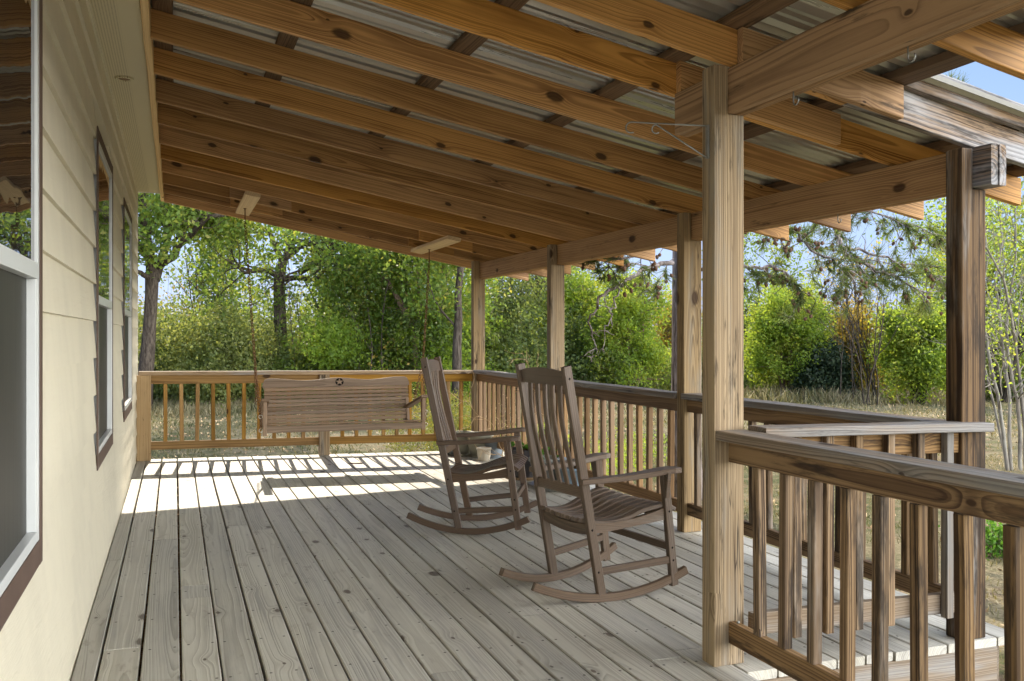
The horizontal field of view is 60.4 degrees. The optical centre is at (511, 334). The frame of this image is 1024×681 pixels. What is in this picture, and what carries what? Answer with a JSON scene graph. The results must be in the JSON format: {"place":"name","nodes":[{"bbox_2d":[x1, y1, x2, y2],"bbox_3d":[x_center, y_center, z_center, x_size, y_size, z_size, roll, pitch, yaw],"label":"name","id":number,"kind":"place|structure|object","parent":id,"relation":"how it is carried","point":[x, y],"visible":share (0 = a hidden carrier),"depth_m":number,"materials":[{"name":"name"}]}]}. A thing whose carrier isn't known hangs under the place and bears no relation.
{"place":"outdoors","nodes":[
{"label":"outdoors","id":0,"kind":"place"},
{"bbox_2d":[138,62,1023,335],"label":"sky","id":1,"kind":"structure","parent":0,"point":[984,77],"materials":[{"name":"blue"}]},
{"bbox_2d":[151,383,1022,467],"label":"grass","id":2,"kind":"structure","parent":0,"point":[905,409],"depth_m":17.68,"materials":[{"name":"green plant"}]},
{"bbox_2d":[151,339,1023,680],"bbox_3d":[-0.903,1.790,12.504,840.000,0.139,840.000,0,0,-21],"label":"ground","id":3,"kind":"structure","parent":0,"point":[993,573],"depth_m":13.92,"materials":[{"name":"green plant"}]},
{"bbox_2d":[0,0,159,680],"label":"house","id":4,"kind":"structure","parent":3,"relation":"on","point":[78,167],"depth_m":3.11,"materials":[{"name":"beige"}]},
{"bbox_2d":[0,0,42,630],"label":"window","id":5,"kind":"structure","parent":4,"relation":"in","point":[21,21],"depth_m":2.24,"materials":[{"name":"white plastic"}]},
{"bbox_2d":[93,126,112,470],"bbox_3d":[-2.229,-0.178,4.795,0.034,1.675,1.130,0,0,-21],"label":"window","id":6,"kind":"structure","parent":4,"relation":"in","point":[103,180],"depth_m":4.81,"materials":[{"name":"white plastic"}]},
{"bbox_2d":[121,197,131,421],"bbox_3d":[-3.111,-0.185,7.097,0.034,1.660,1.280,0,0,-21],"label":"window","id":7,"kind":"structure","parent":4,"relation":"in","point":[127,219],"depth_m":7.15,"materials":[{"name":"white plastic"}]},
{"bbox_2d":[140,0,1023,280],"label":"porch roof","id":8,"kind":"structure","parent":4,"relation":"attached to","point":[495,138],"depth_m":4.62,"materials":[{"name":"brown wood"}]},
{"bbox_2d":[243,208,430,435],"bbox_3d":[-1.618,-0.190,8.777,1.962,2.221,1.090,0,0,-21],"label":"porch swing","id":9,"kind":"object","parent":8,"relation":"hanging from","point":[291,402],"visible":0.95,"depth_m":8.66,"materials":[{"name":"brown wood"}]},
{"bbox_2d":[907,46,915,62],"bbox_3d":[1.219,-0.860,2.684,0.005,0.060,0.034,0,0,-21],"label":"ceiling hook","id":10,"kind":"object","parent":8,"relation":"attached to","point":[908,60],"visible":1,"depth_m":2.69,"materials":[{"name":"metal"}]},
{"bbox_2d":[138,296,296,409],"bbox_3d":[-7.702,0.367,22.263,4.759,2.929,3.498,0,0,14],"label":"thicket foliage","id":11,"kind":"object","parent":3,"relation":"on","point":[196,342],"visible":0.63,"depth_m":21.75,"materials":[{"name":"green plant"}]},
{"bbox_2d":[160,230,291,325],"bbox_3d":[-9.345,-1.868,29.432,4.140,7.452,4.861,0,0,5],"label":"background tree","id":12,"kind":"object","parent":3,"relation":"on","point":[209,277],"visible":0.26,"depth_m":28.55,"materials":[{"name":"green plant"}]},
{"bbox_2d":[138,192,315,410],"bbox_3d":[-7.186,-2.330,19.674,6.424,8.437,5.022,0,0,-21],"label":"oak tree","id":13,"kind":"object","parent":3,"relation":"on","point":[179,221],"visible":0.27,"depth_m":19.50,"materials":[{"name":"green plant"}]},
{"bbox_2d":[157,218,410,343],"bbox_3d":[-5.859,-2.095,24.257,6.603,7.921,5.721,0,0,-3],"label":"oak tree","id":14,"kind":"object","parent":3,"relation":"on","point":[318,248],"visible":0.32,"depth_m":23.00,"materials":[{"name":"green plant"}]},
{"bbox_2d":[244,246,381,330],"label":"background tree","id":15,"kind":"object","parent":3,"relation":"on","point":[308,284],"visible":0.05,"depth_m":30.34,"materials":[{"name":"green plant"}]},
{"bbox_2d":[138,295,501,403],"bbox_3d":[-6.102,0.391,24.700,11.834,2.995,6.510,0,0,-2],"label":"thicket foliage","id":16,"kind":"object","parent":3,"relation":"on","point":[291,352],"visible":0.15,"depth_m":22.87,"materials":[{"name":"green plant"}]},
{"bbox_2d":[336,242,414,349],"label":"vine clad tree","id":17,"kind":"object","parent":3,"relation":"on","point":[403,277],"visible":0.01,"depth_m":26.82,"materials":[{"name":"green plant"}]},
{"bbox_2d":[151,393,614,416],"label":"tall grass","id":18,"kind":"structure","parent":3,"relation":"on","point":[174,406],"depth_m":20.47,"materials":[{"name":"green plant"}]},
{"bbox_2d":[268,284,511,403],"bbox_3d":[-3.259,0.206,23.446,7.182,3.309,5.222,0,0,-21],"label":"thicket foliage","id":19,"kind":"object","parent":3,"relation":"on","point":[327,336],"visible":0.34,"depth_m":22.40,"materials":[{"name":"green plant"}]},
{"bbox_2d":[299,241,512,403],"bbox_3d":[-2.450,-1.235,23.145,6.118,6.267,4.011,0,0,9],"label":"slender tree","id":20,"kind":"object","parent":3,"relation":"on","point":[466,311],"visible":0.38,"depth_m":22.69,"materials":[{"name":"green plant"}]},
{"bbox_2d":[376,248,470,408],"bbox_3d":[-0.704,-1.274,20.808,5.164,6.332,4.028,0,0,26],"label":"dark tree","id":21,"kind":"object","parent":3,"relation":"on","point":[457,340],"visible":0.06,"depth_m":20.91,"materials":[{"name":"green plant"}]},
{"bbox_2d":[372,382,505,452],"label":"weeds","id":22,"kind":"object","parent":3,"relation":"on","point":[466,410],"visible":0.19,"depth_m":13.07,"materials":[{"name":"green plant"}]},
{"bbox_2d":[421,263,515,314],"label":"background tree","id":23,"kind":"object","parent":3,"relation":"on","point":[465,287],"depth_m":28.22,"materials":[{"name":"green plant"}]},
{"bbox_2d":[138,275,889,404],"bbox_3d":[-0.230,-0.084,25.098,23.966,3.849,7.930,0,0,2],"label":"autumn foliage","id":24,"kind":"object","parent":3,"relation":"on","point":[369,363],"visible":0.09,"depth_m":24.98,"materials":[{"name":"green plant"}]},
{"bbox_2d":[470,266,588,352],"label":"background tree","id":25,"kind":"object","parent":3,"relation":"on","point":[517,296],"visible":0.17,"depth_m":26.23,"materials":[{"name":"green plant"}]},
{"bbox_2d":[138,218,927,404],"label":"bare stems","id":26,"kind":"object","parent":3,"relation":"on","point":[854,336],"visible":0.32,"depth_m":22.96,"materials":[{"name":"brown plant"}]},
{"bbox_2d":[71,451,1003,680],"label":"deck","id":27,"kind":"structure","parent":3,"relation":"on","point":[334,567],"depth_m":4.40,"materials":[{"name":"grey wood"}]},
{"bbox_2d":[136,370,472,460],"bbox_3d":[-2.122,0.835,9.513,3.565,0.930,0.143,0,0,-21],"label":"porch railing","id":28,"kind":"object","parent":27,"relation":"on","point":[146,445],"visible":0.75,"depth_m":9.23,"materials":[{"name":"brown wood"}]},
{"bbox_2d":[449,431,473,455],"bbox_3d":[-0.557,1.210,9.810,0.300,0.255,0.300,0,0,-21],"label":"flower pot","id":29,"kind":"object","parent":27,"relation":"on","point":[464,450],"visible":0.23,"depth_m":9.71,"materials":[{"name":"ceramic"}]},
{"bbox_2d":[406,356,537,534],"bbox_3d":[-0.267,0.734,6.017,0.850,1.168,0.674,0,0,7],"label":"rocking chair","id":30,"kind":"object","parent":27,"relation":"on","point":[447,441],"visible":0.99,"depth_m":5.83,"materials":[{"name":"brown wood"}]},
{"bbox_2d":[471,261,484,430],"bbox_3d":[-0.393,0.246,10.177,0.140,2.192,0.089,0,0,-21],"label":"porch post","id":31,"kind":"object","parent":27,"relation":"on","point":[477,323],"visible":0.74,"depth_m":10.13,"materials":[{"name":"brown wood"}]},
{"bbox_2d":[466,431,493,457],"bbox_3d":[-0.358,1.210,9.682,0.324,0.260,0.324,0,0,-21],"label":"flower pot","id":32,"kind":"object","parent":27,"relation":"on","point":[473,450],"visible":0.43,"depth_m":9.58,"materials":[{"name":"ceramic"}]},
{"bbox_2d":[476,447,490,460],"bbox_3d":[-0.299,1.270,9.373,0.160,0.137,0.160,0,0,-21],"label":"flower pot","id":33,"kind":"object","parent":27,"relation":"on","point":[484,456],"visible":0.94,"depth_m":9.31,"materials":[{"name":"beige ceramic"}]},
{"bbox_2d":[485,442,501,458],"bbox_3d":[-0.193,1.246,9.585,0.234,0.192,0.234,0,0,-21],"label":"flower pot","id":34,"kind":"object","parent":27,"relation":"on","point":[493,446],"visible":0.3,"depth_m":9.50,"materials":[{"name":"ceramic"}]},
{"bbox_2d":[448,347,543,460],"bbox_3d":[-0.107,0.719,8.784,1.323,1.192,0.849,0,0,42],"label":"dried vine","id":35,"kind":"object","parent":27,"relation":"on","point":[512,423],"visible":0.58,"depth_m":8.87,"materials":[{"name":"brown plant"}]},
{"bbox_2d":[506,441,532,480],"bbox_3d":[0.107,1.159,8.243,0.360,0.360,0.358,0,0,-21],"label":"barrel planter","id":36,"kind":"object","parent":27,"relation":"on","point":[529,475],"visible":0.28,"depth_m":8.11,"materials":[{"name":"brown wood"}]},
{"bbox_2d":[529,441,559,485],"bbox_3d":[0.301,1.121,7.824,0.307,0.436,0.304,0,0,14],"label":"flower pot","id":37,"kind":"object","parent":27,"relation":"on","point":[532,482],"visible":0.22,"depth_m":7.77,"materials":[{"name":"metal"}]},
{"bbox_2d":[547,244,563,454],"bbox_3d":[0.404,0.256,8.126,0.140,2.172,0.089,0,0,-21],"label":"porch post","id":38,"kind":"object","parent":27,"relation":"on","point":[555,315],"visible":0.68,"depth_m":8.09,"materials":[{"name":"brown wood"}]},
{"bbox_2d":[473,370,676,510],"bbox_3d":[0.394,0.812,8.096,0.143,0.824,4.355,0,0,-21],"label":"porch railing","id":39,"kind":"object","parent":38,"relation":"attached to","point":[660,400],"visible":0.6,"depth_m":7.03,"materials":[{"name":"brown wood"}]},
{"bbox_2d":[560,468,578,485],"bbox_3d":[0.533,1.155,7.550,0.280,0.373,0.280,0,0,-21],"label":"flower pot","id":40,"kind":"object","parent":27,"relation":"on","point":[569,476],"visible":0.15,"depth_m":7.45,"materials":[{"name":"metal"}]},
{"bbox_2d":[499,363,688,602],"bbox_3d":[0.375,0.733,4.606,0.916,1.172,0.672,0,0,-21],"label":"rocking chair","id":41,"kind":"object","parent":27,"relation":"on","point":[601,509],"visible":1,"depth_m":4.45,"materials":[{"name":"brown wood"}]},
{"bbox_2d":[677,212,700,532],"bbox_3d":[1.213,0.256,6.027,0.140,2.172,0.089,0,0,-21],"label":"porch post","id":42,"kind":"object","parent":27,"relation":"on","point":[688,315],"visible":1,"depth_m":5.99,"materials":[{"name":"brown wood"}]},
{"bbox_2d":[681,393,945,592],"bbox_3d":[1.594,0.808,4.963,0.144,0.832,2.165,0,0,-21],"label":"porch railing","id":43,"kind":"object","parent":42,"relation":"attached to","point":[766,412],"visible":0.4,"depth_m":4.78,"materials":[{"name":"brown wood"}]},
{"bbox_2d":[702,64,743,666],"bbox_3d":[0.850,0.123,3.548,0.140,2.390,0.089,0,0,-21],"label":"porch post","id":44,"kind":"object","parent":27,"relation":"on","point":[722,376],"visible":1,"depth_m":3.51,"materials":[{"name":"brown wood"}]},
{"bbox_2d":[625,121,708,158],"bbox_3d":[0.628,-0.789,3.565,0.337,0.168,0.018,0,0,16],"label":"plant bracket","id":45,"kind":"object","parent":44,"relation":"attached to","point":[706,155],"visible":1,"depth_m":3.54,"materials":[{"name":"metal"}]},
{"bbox_2d":[716,429,1023,680],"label":"porch railing","id":46,"kind":"object","parent":44,"relation":"attached to","point":[966,493],"visible":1,"depth_m":2.77,"materials":[{"name":"brown wood"}]},
{"bbox_2d":[946,148,984,638],"bbox_3d":[2.018,0.261,3.915,0.140,2.162,0.089,0,0,-21],"label":"porch post","id":47,"kind":"object","parent":27,"relation":"on","point":[965,301],"visible":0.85,"depth_m":3.88,"materials":[{"name":"brown wood"}]},
{"bbox_2d":[748,421,993,637],"bbox_3d":[1.521,0.792,3.673,1.199,0.862,0.117,0,0,-21],"label":"porch railing","id":48,"kind":"object","parent":47,"relation":"attached to","point":[921,439],"visible":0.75,"depth_m":3.62,"materials":[{"name":"brown wood"}]},
{"bbox_2d":[499,261,606,340],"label":"background tree","id":49,"kind":"object","parent":3,"relation":"on","point":[523,290],"visible":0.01,"depth_m":29.84,"materials":[{"name":"green plant"}]},
{"bbox_2d":[528,268,611,380],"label":"tree","id":50,"kind":"object","parent":3,"relation":"on","point":[580,292],"visible":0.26,"depth_m":26.58,"materials":[{"name":"green plant"}]},
{"bbox_2d":[138,275,1022,370],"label":"woods","id":51,"kind":"object","parent":3,"relation":"on","point":[259,307],"visible":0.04,"depth_m":42.51,"materials":[{"name":"green plant"}]},
{"bbox_2d":[495,424,666,475],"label":"weeds","id":52,"kind":"object","parent":3,"relation":"on","point":[625,454],"visible":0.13,"depth_m":11.74,"materials":[{"name":"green plant"}]},
{"bbox_2d":[151,401,1022,646],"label":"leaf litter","id":53,"kind":"object","parent":3,"relation":"on","point":[986,610],"visible":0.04,"depth_m":16.30,"materials":[{"name":"brown plant"}]},
{"bbox_2d":[571,265,671,389],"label":"tree","id":54,"kind":"object","parent":3,"relation":"on","point":[634,317],"visible":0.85,"depth_m":24.46,"materials":[{"name":"green plant"}]},
{"bbox_2d":[649,284,671,373],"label":"autumn shrub","id":55,"kind":"object","parent":3,"relation":"on","point":[668,328],"visible":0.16,"depth_m":28.64,"materials":[{"name":"green plant"}]},
{"bbox_2d":[462,275,1023,401],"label":"thicket foliage","id":56,"kind":"object","parent":3,"relation":"on","point":[535,346],"visible":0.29,"depth_m":24.73,"materials":[{"name":"green plant"}]},
{"bbox_2d":[579,70,986,497],"bbox_3d":[2.805,-3.336,9.261,4.559,10.455,1.662,0,0,-21],"label":"pine tree","id":57,"kind":"object","parent":3,"relation":"on","point":[867,280],"visible":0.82,"depth_m":9.22,"materials":[{"name":"green plant"}]},
{"bbox_2d":[744,225,837,380],"bbox_3d":[8.539,-1.415,29.759,4.300,6.630,4.612,0,0,-21],"label":"background tree","id":58,"kind":"object","parent":3,"relation":"on","point":[776,248],"visible":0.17,"depth_m":29.37,"materials":[{"name":"green plant"}]},
{"bbox_2d":[744,264,849,395],"bbox_3d":[7.840,0.070,24.937,3.312,4.114,2.931,0,0,44],"label":"tree","id":59,"kind":"object","parent":3,"relation":"on","point":[770,344],"visible":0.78,"depth_m":24.43,"materials":[{"name":"green plant"}]},
{"bbox_2d":[786,329,862,400],"bbox_3d":[8.588,1.157,24.308,2.066,2.634,1.995,0,0,-21],"label":"cedar shrub","id":60,"kind":"object","parent":3,"relation":"on","point":[827,374],"visible":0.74,"depth_m":23.86,"materials":[{"name":"green plant"}]},
{"bbox_2d":[744,384,945,404],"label":"tall grass","id":61,"kind":"structure","parent":3,"relation":"on","point":[793,395],"depth_m":22.90,"materials":[{"name":"green plant"}]},
{"bbox_2d":[803,238,897,349],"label":"background tree","id":62,"kind":"object","parent":3,"relation":"on","point":[854,299],"visible":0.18,"depth_m":31.49,"materials":[{"name":"green plant"}]},
{"bbox_2d":[824,294,895,394],"bbox_3d":[10.104,0.230,25.999,2.606,3.796,3.275,0,0,-21],"label":"autumn shrub","id":63,"kind":"object","parent":3,"relation":"on","point":[845,338],"visible":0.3,"depth_m":25.63,"materials":[{"name":"brown plant"}]},
{"bbox_2d":[744,326,1020,386],"bbox_3d":[14.139,0.676,30.988,13.322,2.412,5.618,0,0,4],"label":"thicket foliage","id":64,"kind":"object","parent":3,"relation":"on","point":[871,367],"visible":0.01,"depth_m":29.88,"materials":[{"name":"green plant"}]},
{"bbox_2d":[855,289,945,404],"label":"tree","id":65,"kind":"object","parent":3,"relation":"on","point":[919,373],"visible":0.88,"depth_m":22.52,"materials":[{"name":"green plant"}]},
{"bbox_2d":[862,176,1023,402],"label":"background tree","id":66,"kind":"object","parent":3,"relation":"on","point":[995,368],"visible":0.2,"depth_m":23.56,"materials":[{"name":"green plant"}]},
{"bbox_2d":[869,176,1023,470],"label":"crape myrtle","id":67,"kind":"object","parent":3,"relation":"on","point":[1008,460],"visible":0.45,"depth_m":11.48,"materials":[{"name":"green plant"}]},
{"bbox_2d":[896,200,1023,391],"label":"background tree","id":68,"kind":"object","parent":3,"relation":"on","point":[993,271],"visible":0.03,"depth_m":26.97,"materials":[{"name":"green plant"}]},
{"bbox_2d":[938,520,1003,559],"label":"bush","id":69,"kind":"object","parent":3,"relation":"on","point":[993,543],"visible":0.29,"depth_m":7.10,"materials":[{"name":"green plant"}]}
]}

